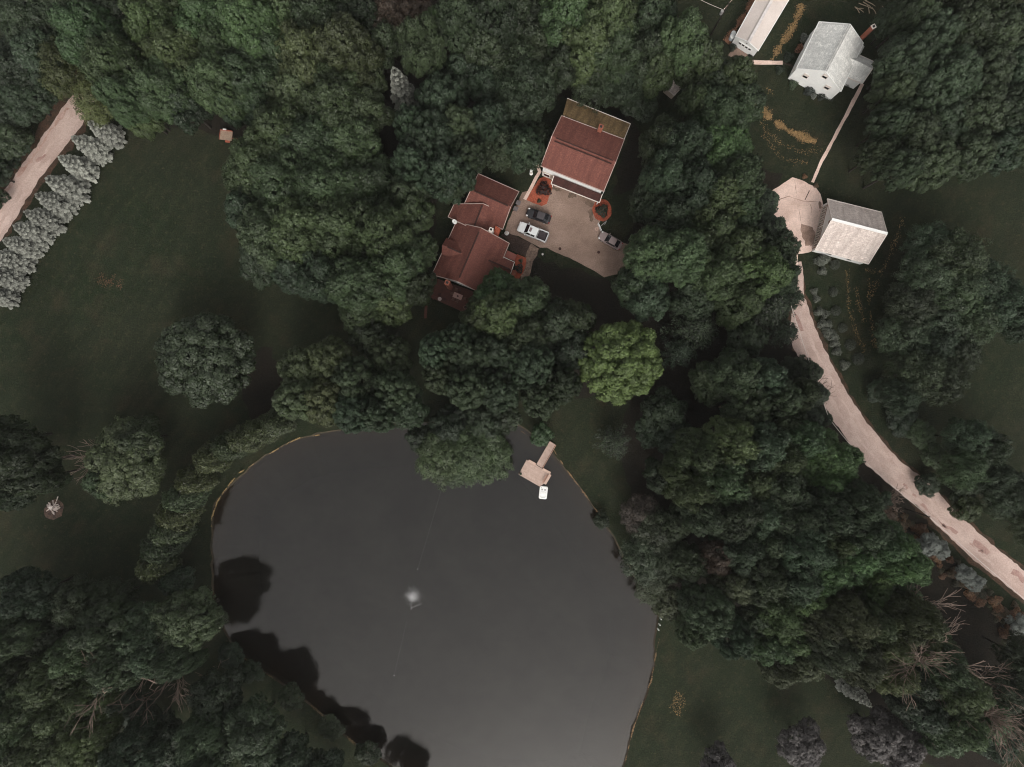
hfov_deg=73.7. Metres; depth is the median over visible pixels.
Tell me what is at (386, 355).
broadleaf tree
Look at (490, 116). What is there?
broadleaf tree
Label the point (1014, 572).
damp patch
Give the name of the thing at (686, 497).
broadleaf tree
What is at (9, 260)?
spruce tree
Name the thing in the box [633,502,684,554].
wispy tree
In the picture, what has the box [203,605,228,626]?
tree
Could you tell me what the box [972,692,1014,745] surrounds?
broadleaf tree
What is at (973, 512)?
tree
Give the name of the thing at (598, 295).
forest floor
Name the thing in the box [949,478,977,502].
tree
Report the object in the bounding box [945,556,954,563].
dry shrub
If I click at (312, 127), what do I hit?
broadleaf tree
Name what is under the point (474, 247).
red roof house
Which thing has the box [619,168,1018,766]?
forest floor
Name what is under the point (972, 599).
dry shrub
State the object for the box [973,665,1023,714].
wispy tree
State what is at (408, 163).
broadleaf tree
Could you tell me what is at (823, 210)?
garage door
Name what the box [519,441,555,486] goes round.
dock
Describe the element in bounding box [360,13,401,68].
broadleaf tree
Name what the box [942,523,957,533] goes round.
damp patch
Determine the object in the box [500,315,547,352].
broadleaf tree
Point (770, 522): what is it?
broadleaf tree
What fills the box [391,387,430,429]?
broadleaf tree
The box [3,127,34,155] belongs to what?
tree
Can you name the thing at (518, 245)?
soil bed
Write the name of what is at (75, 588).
wispy tree
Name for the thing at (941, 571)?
dry shrub
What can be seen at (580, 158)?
red roof house
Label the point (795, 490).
broadleaf tree
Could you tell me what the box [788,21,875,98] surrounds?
white cottage
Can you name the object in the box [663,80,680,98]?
garden shed
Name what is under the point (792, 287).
broadleaf tree
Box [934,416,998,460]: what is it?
wispy tree
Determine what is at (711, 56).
broadleaf tree
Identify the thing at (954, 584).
dry shrub
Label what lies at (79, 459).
bare tree
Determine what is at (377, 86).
broadleaf tree
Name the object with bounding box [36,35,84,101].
wispy tree
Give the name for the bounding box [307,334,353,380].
broadleaf tree
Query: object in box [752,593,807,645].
broadleaf tree
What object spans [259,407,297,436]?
arborvitae
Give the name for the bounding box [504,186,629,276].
driveway
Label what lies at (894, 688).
broadleaf tree
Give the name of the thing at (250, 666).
tree
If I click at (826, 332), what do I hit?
shrub
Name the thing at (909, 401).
wispy tree
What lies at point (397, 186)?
broadleaf tree
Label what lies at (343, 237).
broadleaf tree
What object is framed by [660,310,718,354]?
pine tree
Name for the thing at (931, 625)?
broadleaf tree
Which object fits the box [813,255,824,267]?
shrub
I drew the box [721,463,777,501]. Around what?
broadleaf tree
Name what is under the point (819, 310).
shrub
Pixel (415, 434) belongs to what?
tree
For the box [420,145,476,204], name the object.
broadleaf tree
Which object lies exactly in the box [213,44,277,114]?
broadleaf tree
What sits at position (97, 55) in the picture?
broadleaf tree
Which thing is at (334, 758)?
broadleaf tree
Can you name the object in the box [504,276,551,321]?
broadleaf tree
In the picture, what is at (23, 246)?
spruce tree
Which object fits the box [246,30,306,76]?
broadleaf tree
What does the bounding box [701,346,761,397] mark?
broadleaf tree
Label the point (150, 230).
ground
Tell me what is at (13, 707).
broadleaf tree
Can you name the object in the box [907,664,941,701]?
broadleaf tree
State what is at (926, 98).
broadleaf tree
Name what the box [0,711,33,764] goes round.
broadleaf tree
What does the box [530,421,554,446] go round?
tree
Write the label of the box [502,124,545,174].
broadleaf tree
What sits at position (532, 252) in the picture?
flagstone path
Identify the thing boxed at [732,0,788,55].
long garage
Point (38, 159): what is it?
damp patch
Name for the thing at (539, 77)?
broadleaf tree
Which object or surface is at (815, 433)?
broadleaf tree
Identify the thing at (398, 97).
spruce tree
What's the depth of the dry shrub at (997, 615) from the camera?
129.42 m
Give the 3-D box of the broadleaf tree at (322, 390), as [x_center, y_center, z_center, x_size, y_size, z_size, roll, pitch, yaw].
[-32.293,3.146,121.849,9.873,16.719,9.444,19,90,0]
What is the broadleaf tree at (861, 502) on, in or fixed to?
on the forest floor at (973, 644)
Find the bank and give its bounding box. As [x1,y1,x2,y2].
[210,418,658,766]
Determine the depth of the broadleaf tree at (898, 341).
121.16 m
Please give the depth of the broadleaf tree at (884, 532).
111.13 m
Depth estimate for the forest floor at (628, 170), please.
129.99 m
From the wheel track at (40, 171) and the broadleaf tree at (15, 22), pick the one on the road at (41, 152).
the wheel track at (40, 171)
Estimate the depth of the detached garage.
125.69 m
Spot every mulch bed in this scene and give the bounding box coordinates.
[515,254,525,278]
[527,177,551,205]
[592,199,610,220]
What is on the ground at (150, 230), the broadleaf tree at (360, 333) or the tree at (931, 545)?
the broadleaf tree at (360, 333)
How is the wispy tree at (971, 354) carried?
on the ground at (150, 230)
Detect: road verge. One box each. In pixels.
[0,70,99,240]
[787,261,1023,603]
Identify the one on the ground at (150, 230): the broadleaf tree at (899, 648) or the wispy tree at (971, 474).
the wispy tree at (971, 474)
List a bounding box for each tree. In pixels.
[0,0,56,46]
[0,32,44,97]
[0,78,58,127]
[0,79,18,124]
[0,120,34,160]
[0,159,14,186]
[0,188,11,209]
[0,248,37,273]
[0,268,29,292]
[0,287,20,309]
[0,414,52,458]
[0,426,74,498]
[0,476,36,511]
[0,566,74,622]
[0,603,65,662]
[0,653,31,693]
[0,661,14,708]
[0,679,50,737]
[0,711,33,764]
[0,715,68,766]
[2,149,21,170]
[2,235,47,262]
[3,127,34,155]
[9,27,70,91]
[13,220,56,248]
[14,647,79,711]
[22,455,79,494]
[23,207,68,235]
[24,611,75,656]
[27,693,85,746]
[34,191,80,220]
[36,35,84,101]
[37,0,93,31]
[41,629,89,681]
[45,0,134,66]
[45,174,90,205]
[46,710,125,766]
[47,572,108,628]
[57,154,99,183]
[58,676,122,717]
[63,439,98,483]
[64,593,140,660]
[64,637,189,736]
[70,74,112,127]
[71,134,113,166]
[77,30,145,96]
[80,460,128,502]
[82,415,167,506]
[84,638,143,697]
[87,0,149,23]
[87,120,127,149]
[89,576,139,613]
[91,71,170,131]
[94,713,169,766]
[105,685,144,723]
[111,600,171,661]
[112,414,167,460]
[116,621,177,679]
[117,0,187,54]
[117,690,159,727]
[127,54,191,124]
[127,105,167,141]
[137,22,208,80]
[145,0,189,23]
[147,645,209,683]
[149,585,230,653]
[150,717,183,766]
[153,312,256,408]
[162,81,215,135]
[170,0,225,51]
[171,705,226,765]
[171,733,228,766]
[184,48,248,119]
[186,666,245,724]
[193,21,235,58]
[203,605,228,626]
[203,726,249,766]
[213,0,280,59]
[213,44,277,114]
[215,85,248,129]
[216,691,287,766]
[218,641,244,668]
[220,136,279,198]
[223,184,262,230]
[236,200,294,272]
[238,246,280,290]
[240,659,265,683]
[243,95,314,164]
[244,85,272,133]
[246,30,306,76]
[247,146,322,213]
[260,0,314,30]
[262,57,332,115]
[264,195,337,264]
[268,728,314,766]
[270,252,314,300]
[271,373,317,420]
[272,19,331,90]
[276,107,354,181]
[276,345,331,385]
[277,681,304,711]
[290,0,347,40]
[296,148,363,220]
[297,244,352,303]
[299,60,369,130]
[300,376,341,427]
[306,195,371,258]
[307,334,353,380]
[308,747,344,766]
[310,748,341,765]
[313,11,386,87]
[314,115,387,181]
[317,713,345,742]
[323,255,390,314]
[328,0,383,33]
[329,355,379,399]
[331,391,373,434]
[337,295,384,335]
[343,85,395,136]
[346,152,394,211]
[348,322,388,359]
[354,740,381,765]
[356,57,388,98]
[357,199,416,258]
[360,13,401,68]
[360,396,400,432]
[364,0,412,37]
[364,285,415,327]
[367,334,412,372]
[369,239,426,304]
[372,367,419,410]
[387,0,431,33]
[387,174,431,214]
[389,142,431,189]
[390,66,418,110]
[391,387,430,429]
[392,102,428,142]
[393,192,435,234]
[395,13,446,78]
[398,231,438,271]
[401,269,436,306]
[404,108,453,159]
[404,425,435,453]
[413,70,468,112]
[414,430,479,491]
[418,330,447,368]
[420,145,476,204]
[421,5,454,43]
[421,359,456,394]
[427,402,469,446]
[428,0,481,58]
[438,175,465,204]
[438,444,483,489]
[439,45,482,97]
[439,322,473,352]
[440,103,478,139]
[443,365,490,410]
[446,325,491,374]
[449,132,485,173]
[450,423,514,486]
[454,28,510,79]
[458,296,501,336]
[465,404,501,442]
[467,0,521,53]
[467,62,505,103]
[470,283,507,307]
[471,97,510,143]
[474,288,524,340]
[478,333,515,372]
[481,266,514,291]
[482,119,524,172]
[482,367,521,412]
[492,79,542,131]
[492,406,523,435]
[494,0,548,50]
[496,35,539,99]
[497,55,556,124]
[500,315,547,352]
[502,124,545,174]
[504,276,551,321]
[506,339,555,390]
[519,378,560,420]
[520,21,557,67]
[529,121,553,157]
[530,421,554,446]
[536,295,584,347]
[538,0,597,47]
[540,43,578,95]
[545,364,582,405]
[546,331,592,369]
[559,16,616,89]
[559,298,596,334]
[568,60,612,115]
[577,319,663,405]
[581,0,638,47]
[588,20,642,85]
[591,423,631,459]
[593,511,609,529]
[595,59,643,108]
[610,265,659,308]
[617,89,659,122]
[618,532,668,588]
[619,492,660,534]
[622,223,680,281]
[626,183,662,225]
[626,273,670,321]
[628,22,675,84]
[633,0,677,43]
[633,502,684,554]
[634,48,674,99]
[634,413,662,449]
[634,570,674,606]
[637,147,691,199]
[638,112,686,168]
[639,193,696,238]
[640,386,688,432]
[642,456,672,493]
[645,538,681,585]
[650,586,681,621]
[652,119,713,171]
[652,422,691,459]
[653,224,710,289]
[654,502,693,541]
[655,6,708,76]
[657,461,715,513]
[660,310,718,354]
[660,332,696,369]
[662,154,721,219]
[662,427,725,476]
[666,575,698,598]
[668,274,714,319]
[668,540,708,582]
[669,496,732,537]
[673,35,726,89]
[674,83,714,122]
[674,614,708,650]
[675,580,708,617]
[683,583,735,640]
[687,165,749,222]
[688,242,745,302]
[688,360,732,407]
[689,84,749,132]
[690,117,724,159]
[691,202,745,251]
[693,57,738,88]
[694,454,750,511]
[698,415,761,467]
[699,538,736,576]
[699,740,735,766]
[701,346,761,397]
[704,114,754,175]
[705,490,764,542]
[706,567,759,605]
[708,517,765,576]
[709,222,766,276]
[710,614,754,660]
[712,278,764,330]
[713,55,757,96]
[713,151,767,203]
[719,82,766,131]
[719,385,772,422]
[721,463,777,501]
[726,320,768,357]
[729,419,792,472]
[731,190,764,227]
[734,600,779,639]
[736,555,791,608]
[737,492,792,538]
[738,356,788,399]
[740,243,795,302]
[740,527,793,569]
[746,629,795,666]
[749,294,788,332]
[751,461,810,511]
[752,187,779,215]
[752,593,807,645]
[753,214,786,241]
[757,661,800,689]
[762,227,801,264]
[763,378,806,418]
[764,316,798,347]
[767,431,807,484]
[768,560,824,608]
[768,619,812,656]
[769,408,807,436]
[770,489,825,544]
[772,289,804,317]
[775,528,838,575]
[775,715,826,766]
[776,259,801,295]
[780,354,823,383]
[780,653,825,682]
[786,419,827,461]
[788,580,831,616]
[788,598,844,646]
[791,377,822,411]
[795,407,823,425]
[795,627,868,679]
[799,485,855,541]
[802,427,842,484]
[806,470,850,497]
[806,549,854,596]
[813,382,830,407]
[814,406,832,426]
[814,441,864,483]
[818,378,834,403]
[823,588,881,648]
[824,477,886,527]
[825,531,860,564]
[827,536,883,585]
[830,594,898,646]
[834,678,871,707]
[835,641,889,693]
[841,511,897,558]
[846,704,909,762]
[848,134,896,175]
[852,570,898,596]
[854,583,900,615]
[856,102,916,146]
[861,71,917,113]
[862,149,927,192]
[862,515,908,567]
[866,30,936,89]
[867,377,891,402]
[869,0,913,44]
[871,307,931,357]
[872,584,1000,710]
[873,625,918,672]
[874,377,927,416]
[874,649,921,696]
[875,0,941,48]
[878,533,934,586]
[879,574,923,611]
[880,490,892,509]
[880,727,927,766]
[881,346,947,396]
[881,588,946,647]
[881,693,925,719]
[882,279,940,329]
[882,484,906,521]
[885,401,908,422]
[886,412,919,437]
[887,110,941,149]
[888,67,947,113]
[891,247,956,306]
[892,639,944,668]
[898,133,962,193]
[898,698,949,734]
[899,219,958,267]
[901,6,965,61]
[901,325,959,365]
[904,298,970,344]
[905,418,936,449]
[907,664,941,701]
[912,639,972,690]
[913,472,940,498]
[914,43,983,106]
[915,718,969,758]
[916,90,975,146]
[916,531,942,556]
[918,442,946,469]
[921,356,970,407]
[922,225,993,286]
[926,447,990,491]
[930,611,952,647]
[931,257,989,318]
[931,696,975,729]
[931,702,990,752]
[934,0,1000,51]
[934,333,983,374]
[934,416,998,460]
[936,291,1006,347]
[936,539,950,560]
[936,669,995,722]
[938,659,978,696]
[940,0,958,13]
[946,429,1015,471]
[947,494,983,522]
[949,83,1009,146]
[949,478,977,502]
[953,127,999,183]
[954,462,1020,497]
[954,563,976,583]
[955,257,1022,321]
[959,1,1023,50]
[960,44,1018,88]
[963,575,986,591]
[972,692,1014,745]
[973,467,1023,516]
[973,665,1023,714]
[975,0,1017,10]
[975,83,1023,136]
[975,659,1023,766]
[977,278,1023,334]
[977,729,1023,763]
[981,44,1023,86]
[981,123,1023,176]
[982,488,1023,521]
[982,629,1023,678]
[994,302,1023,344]
[997,510,1023,545]
[998,128,1023,170]
[1004,612,1023,635]
[1008,701,1023,740]
[1016,2,1023,54]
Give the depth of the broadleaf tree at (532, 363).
114.97 m
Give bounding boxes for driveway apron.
[729,47,747,56]
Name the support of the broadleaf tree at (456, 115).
on the forest floor at (387, 136)
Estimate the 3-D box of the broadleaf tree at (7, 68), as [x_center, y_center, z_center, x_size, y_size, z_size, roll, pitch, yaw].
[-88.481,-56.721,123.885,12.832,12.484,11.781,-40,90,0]
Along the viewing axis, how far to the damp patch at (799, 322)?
129.96 m
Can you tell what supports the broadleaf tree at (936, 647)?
on the forest floor at (973, 644)
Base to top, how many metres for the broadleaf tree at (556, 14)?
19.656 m
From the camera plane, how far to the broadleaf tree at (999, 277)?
118.07 m
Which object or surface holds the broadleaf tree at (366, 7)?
on the forest floor at (387, 136)
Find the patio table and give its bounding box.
[453,292,462,299]
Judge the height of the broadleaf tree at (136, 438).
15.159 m
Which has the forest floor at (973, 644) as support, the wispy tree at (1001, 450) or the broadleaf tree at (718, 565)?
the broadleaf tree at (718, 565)
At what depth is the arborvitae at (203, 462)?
121.18 m
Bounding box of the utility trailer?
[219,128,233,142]
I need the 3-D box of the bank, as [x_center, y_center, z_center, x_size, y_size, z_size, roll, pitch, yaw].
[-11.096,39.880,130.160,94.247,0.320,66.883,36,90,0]
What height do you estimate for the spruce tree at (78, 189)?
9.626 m
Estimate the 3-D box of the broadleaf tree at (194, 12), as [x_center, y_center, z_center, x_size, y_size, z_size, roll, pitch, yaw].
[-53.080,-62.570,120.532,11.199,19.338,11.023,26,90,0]
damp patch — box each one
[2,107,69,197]
[36,154,45,161]
[793,313,803,330]
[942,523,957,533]
[972,539,990,554]
[1011,569,1023,582]
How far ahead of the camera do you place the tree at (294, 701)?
126.80 m
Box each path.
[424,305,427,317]
[520,244,538,279]
[523,165,540,199]
[753,60,782,64]
[811,84,863,182]
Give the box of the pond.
[212,422,656,766]
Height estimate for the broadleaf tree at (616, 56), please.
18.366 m
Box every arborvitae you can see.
[134,547,183,584]
[139,532,191,565]
[147,513,198,547]
[153,497,206,531]
[158,564,196,596]
[161,480,211,515]
[172,464,219,496]
[192,440,232,473]
[209,429,247,461]
[225,420,263,453]
[243,414,280,443]
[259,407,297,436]
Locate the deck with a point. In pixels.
(442, 289)
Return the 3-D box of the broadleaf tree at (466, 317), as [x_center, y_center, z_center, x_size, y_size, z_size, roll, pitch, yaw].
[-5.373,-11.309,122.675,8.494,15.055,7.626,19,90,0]
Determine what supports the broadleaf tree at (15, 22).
on the ground at (150, 230)
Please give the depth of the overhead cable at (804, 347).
122.68 m
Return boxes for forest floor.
[74,0,678,314]
[242,347,282,418]
[527,246,629,398]
[554,83,647,194]
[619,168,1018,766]
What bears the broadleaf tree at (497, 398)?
on the ground at (150, 230)
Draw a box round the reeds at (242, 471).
[211,434,319,525]
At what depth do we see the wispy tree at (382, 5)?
118.34 m
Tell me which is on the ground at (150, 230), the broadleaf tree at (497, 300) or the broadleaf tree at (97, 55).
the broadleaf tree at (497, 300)
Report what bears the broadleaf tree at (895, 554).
on the forest floor at (973, 644)
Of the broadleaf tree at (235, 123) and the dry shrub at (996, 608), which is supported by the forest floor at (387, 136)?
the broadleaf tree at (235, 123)
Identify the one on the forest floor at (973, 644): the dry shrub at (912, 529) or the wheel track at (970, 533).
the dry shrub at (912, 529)
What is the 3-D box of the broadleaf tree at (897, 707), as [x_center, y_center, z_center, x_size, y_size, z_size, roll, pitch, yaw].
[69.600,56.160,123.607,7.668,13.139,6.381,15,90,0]
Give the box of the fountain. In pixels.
[403,590,421,605]
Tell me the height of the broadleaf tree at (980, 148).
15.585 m
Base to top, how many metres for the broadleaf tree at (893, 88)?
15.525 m
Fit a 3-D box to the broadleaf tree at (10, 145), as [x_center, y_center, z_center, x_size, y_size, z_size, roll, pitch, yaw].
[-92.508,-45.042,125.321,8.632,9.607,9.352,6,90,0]
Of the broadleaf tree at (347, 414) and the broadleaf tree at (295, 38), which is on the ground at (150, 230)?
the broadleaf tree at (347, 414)
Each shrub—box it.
[513,263,522,273]
[536,181,551,195]
[595,204,607,217]
[729,43,737,51]
[775,66,784,74]
[784,51,795,62]
[788,79,798,90]
[794,43,803,52]
[799,33,808,42]
[803,86,815,95]
[809,288,818,295]
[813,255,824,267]
[813,295,820,302]
[814,306,823,315]
[817,94,827,100]
[817,265,826,274]
[817,317,828,328]
[820,255,830,263]
[821,309,829,318]
[821,327,833,338]
[823,319,832,328]
[826,331,839,340]
[828,287,837,296]
[829,259,839,269]
[829,339,840,347]
[830,305,840,315]
[831,346,841,355]
[837,323,847,332]
[839,359,850,370]
[844,340,855,350]
[851,353,864,364]
[898,519,906,527]
[900,514,907,519]
[910,524,917,531]
[917,523,926,530]
[937,567,944,574]
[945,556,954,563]
[945,567,954,578]
[951,580,959,586]
[954,558,960,564]
[963,590,974,596]
[966,595,975,601]
[975,597,986,607]
[976,590,985,599]
[986,588,993,595]
[987,596,998,606]
[991,609,1001,616]
[993,603,1004,613]
[997,627,1008,637]
[1002,606,1011,618]
[1010,600,1018,606]
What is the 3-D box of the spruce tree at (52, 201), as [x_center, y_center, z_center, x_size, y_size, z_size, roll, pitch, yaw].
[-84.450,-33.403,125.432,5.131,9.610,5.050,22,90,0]
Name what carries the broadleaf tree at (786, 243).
on the forest floor at (973, 644)
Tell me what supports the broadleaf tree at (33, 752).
on the ground at (150, 230)
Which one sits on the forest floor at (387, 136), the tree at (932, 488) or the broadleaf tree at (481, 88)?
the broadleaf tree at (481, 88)
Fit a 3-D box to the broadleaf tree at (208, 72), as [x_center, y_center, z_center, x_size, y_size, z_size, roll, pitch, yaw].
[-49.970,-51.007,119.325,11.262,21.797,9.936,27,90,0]
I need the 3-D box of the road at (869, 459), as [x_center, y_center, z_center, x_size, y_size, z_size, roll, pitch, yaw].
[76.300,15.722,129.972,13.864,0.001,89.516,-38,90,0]
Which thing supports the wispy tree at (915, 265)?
on the ground at (150, 230)
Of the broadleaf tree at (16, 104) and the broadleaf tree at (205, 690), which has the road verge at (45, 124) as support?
the broadleaf tree at (16, 104)
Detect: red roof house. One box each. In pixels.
[433,174,518,289]
[541,98,630,203]
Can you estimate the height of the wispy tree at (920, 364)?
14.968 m
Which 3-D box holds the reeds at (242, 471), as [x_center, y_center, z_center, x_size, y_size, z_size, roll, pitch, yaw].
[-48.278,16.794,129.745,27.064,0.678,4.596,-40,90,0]
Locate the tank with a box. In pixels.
[729,34,734,41]
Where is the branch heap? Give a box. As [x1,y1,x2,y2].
[855,0,882,13]
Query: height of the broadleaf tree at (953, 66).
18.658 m
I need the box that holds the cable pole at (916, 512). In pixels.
[905,508,929,516]
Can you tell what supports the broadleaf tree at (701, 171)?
on the forest floor at (973, 644)
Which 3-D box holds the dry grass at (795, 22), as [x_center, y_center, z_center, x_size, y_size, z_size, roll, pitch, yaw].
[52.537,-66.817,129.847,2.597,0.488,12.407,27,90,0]
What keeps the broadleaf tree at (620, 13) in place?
on the forest floor at (387, 136)
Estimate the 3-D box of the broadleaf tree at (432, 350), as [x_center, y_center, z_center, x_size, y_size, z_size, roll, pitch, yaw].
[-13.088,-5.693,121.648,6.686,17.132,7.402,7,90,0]
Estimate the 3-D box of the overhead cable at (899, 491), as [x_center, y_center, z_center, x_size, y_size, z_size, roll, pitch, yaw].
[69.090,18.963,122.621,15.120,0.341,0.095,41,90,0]
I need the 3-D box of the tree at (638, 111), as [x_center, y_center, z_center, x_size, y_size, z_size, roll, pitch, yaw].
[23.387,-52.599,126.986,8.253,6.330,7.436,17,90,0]
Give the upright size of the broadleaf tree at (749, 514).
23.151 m
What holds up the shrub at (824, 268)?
on the ground at (150, 230)
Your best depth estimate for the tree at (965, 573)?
126.84 m
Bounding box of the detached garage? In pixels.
[812,198,887,263]
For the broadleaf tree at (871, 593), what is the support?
on the forest floor at (973, 644)
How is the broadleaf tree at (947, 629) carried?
on the forest floor at (973, 644)
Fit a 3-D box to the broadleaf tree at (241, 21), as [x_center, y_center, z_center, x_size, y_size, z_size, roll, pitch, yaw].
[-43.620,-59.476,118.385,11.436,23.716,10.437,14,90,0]
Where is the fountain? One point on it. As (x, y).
(412, 595)
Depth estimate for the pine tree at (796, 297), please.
120.32 m
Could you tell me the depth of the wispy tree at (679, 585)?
124.25 m
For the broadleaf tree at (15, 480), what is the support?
on the ground at (150, 230)
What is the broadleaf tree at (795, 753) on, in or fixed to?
on the ground at (150, 230)
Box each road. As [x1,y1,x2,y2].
[0,75,93,240]
[790,262,1023,599]
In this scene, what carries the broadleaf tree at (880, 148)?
on the ground at (150, 230)
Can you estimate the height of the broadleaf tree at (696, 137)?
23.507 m
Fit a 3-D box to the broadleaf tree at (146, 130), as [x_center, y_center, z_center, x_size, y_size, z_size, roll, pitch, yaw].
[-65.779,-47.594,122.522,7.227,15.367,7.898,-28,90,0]
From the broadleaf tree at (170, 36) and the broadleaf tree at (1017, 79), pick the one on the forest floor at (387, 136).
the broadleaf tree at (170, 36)
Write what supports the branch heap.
on the ground at (150, 230)
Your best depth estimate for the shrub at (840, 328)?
129.50 m
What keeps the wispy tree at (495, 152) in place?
on the forest floor at (387, 136)
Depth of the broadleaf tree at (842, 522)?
112.13 m
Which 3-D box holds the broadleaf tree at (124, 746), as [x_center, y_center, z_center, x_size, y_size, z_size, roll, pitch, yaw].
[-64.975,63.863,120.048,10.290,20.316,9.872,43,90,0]
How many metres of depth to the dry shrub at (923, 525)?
129.47 m
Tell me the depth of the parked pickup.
128.82 m
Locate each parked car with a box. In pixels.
[526,208,551,223]
[598,231,622,249]
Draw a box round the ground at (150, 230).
[0,0,1023,766]
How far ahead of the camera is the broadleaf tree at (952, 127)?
117.25 m
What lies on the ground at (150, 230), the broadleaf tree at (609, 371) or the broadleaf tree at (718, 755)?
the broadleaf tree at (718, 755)
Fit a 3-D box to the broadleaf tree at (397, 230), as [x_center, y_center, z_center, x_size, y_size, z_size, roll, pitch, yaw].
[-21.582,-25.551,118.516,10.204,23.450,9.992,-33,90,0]
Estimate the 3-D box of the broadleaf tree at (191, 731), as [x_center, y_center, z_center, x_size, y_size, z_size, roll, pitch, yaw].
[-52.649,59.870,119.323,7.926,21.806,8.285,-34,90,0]
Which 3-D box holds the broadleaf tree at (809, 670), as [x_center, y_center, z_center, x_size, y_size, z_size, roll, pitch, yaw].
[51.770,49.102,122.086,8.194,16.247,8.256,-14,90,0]
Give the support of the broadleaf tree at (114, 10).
on the forest floor at (387, 136)
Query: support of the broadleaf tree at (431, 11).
on the forest floor at (387, 136)
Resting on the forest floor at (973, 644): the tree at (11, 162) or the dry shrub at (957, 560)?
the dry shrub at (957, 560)
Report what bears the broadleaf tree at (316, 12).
on the forest floor at (387, 136)
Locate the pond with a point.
(528, 631)
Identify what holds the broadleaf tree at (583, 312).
on the forest floor at (598, 295)
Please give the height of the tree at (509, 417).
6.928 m
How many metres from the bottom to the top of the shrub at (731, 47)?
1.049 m
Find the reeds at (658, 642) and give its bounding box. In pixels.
[523,432,658,757]
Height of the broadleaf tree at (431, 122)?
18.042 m
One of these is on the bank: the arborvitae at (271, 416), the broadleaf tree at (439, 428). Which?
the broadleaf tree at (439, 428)
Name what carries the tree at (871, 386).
on the ground at (150, 230)
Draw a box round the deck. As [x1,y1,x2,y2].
[428,279,473,310]
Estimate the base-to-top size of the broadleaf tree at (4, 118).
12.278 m
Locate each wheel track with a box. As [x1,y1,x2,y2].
[0,97,82,220]
[0,112,83,232]
[792,304,1019,588]
[799,262,1017,576]
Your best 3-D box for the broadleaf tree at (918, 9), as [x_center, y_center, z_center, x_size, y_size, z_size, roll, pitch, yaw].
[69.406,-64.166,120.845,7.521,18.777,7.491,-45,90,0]
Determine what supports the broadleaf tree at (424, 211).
on the forest floor at (387, 136)
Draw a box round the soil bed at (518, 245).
[501,233,538,256]
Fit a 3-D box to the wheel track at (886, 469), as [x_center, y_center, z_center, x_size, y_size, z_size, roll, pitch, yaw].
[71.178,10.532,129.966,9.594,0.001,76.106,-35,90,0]
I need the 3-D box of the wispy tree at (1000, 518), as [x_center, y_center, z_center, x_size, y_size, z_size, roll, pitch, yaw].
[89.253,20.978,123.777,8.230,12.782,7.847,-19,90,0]
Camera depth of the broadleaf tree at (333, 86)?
113.27 m
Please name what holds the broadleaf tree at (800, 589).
on the forest floor at (973, 644)
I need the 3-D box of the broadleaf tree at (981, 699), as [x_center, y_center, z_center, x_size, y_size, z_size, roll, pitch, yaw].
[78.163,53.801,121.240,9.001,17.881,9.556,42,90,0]
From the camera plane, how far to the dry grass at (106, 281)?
129.87 m
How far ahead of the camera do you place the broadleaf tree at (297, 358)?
117.35 m
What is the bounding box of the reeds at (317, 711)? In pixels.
[244,657,388,763]
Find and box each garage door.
[735,41,751,53]
[812,227,821,247]
[818,205,826,225]
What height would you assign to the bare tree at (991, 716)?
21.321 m
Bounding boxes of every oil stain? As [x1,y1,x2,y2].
[568,193,575,197]
[585,200,593,206]
[588,209,592,221]
[801,224,814,245]
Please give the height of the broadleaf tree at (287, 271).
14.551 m
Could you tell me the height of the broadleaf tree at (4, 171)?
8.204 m
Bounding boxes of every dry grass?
[96,272,120,289]
[669,692,685,716]
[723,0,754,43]
[760,87,822,165]
[763,106,817,143]
[770,3,804,59]
[845,220,903,352]
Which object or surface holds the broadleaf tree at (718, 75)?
on the ground at (150, 230)
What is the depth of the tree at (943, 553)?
126.62 m
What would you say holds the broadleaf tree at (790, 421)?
on the forest floor at (973, 644)
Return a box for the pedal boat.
[539,486,547,498]
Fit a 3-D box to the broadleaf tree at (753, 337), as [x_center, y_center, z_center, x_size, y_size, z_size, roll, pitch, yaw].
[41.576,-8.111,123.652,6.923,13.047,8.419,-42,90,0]
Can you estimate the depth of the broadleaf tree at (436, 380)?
117.18 m
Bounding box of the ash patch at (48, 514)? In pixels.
[44,499,63,519]
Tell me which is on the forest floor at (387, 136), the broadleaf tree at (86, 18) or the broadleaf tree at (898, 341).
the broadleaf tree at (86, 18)
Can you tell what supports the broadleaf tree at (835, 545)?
on the forest floor at (973, 644)
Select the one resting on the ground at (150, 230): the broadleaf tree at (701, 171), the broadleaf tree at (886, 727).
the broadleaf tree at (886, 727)
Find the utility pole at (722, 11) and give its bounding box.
[710,0,731,35]
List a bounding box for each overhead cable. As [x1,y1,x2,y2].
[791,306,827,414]
[868,464,928,516]
[931,518,1022,597]
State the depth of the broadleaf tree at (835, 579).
113.36 m
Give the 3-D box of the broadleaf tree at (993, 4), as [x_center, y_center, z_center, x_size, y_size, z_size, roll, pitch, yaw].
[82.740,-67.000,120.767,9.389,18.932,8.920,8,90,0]
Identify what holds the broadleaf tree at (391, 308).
on the forest floor at (387, 136)
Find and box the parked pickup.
[517,222,549,242]
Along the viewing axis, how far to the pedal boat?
129.83 m
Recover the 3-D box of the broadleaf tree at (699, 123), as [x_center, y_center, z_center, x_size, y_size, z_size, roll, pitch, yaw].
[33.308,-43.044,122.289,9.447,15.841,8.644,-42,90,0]
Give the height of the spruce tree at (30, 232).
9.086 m
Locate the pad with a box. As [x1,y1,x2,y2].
[772,177,822,264]

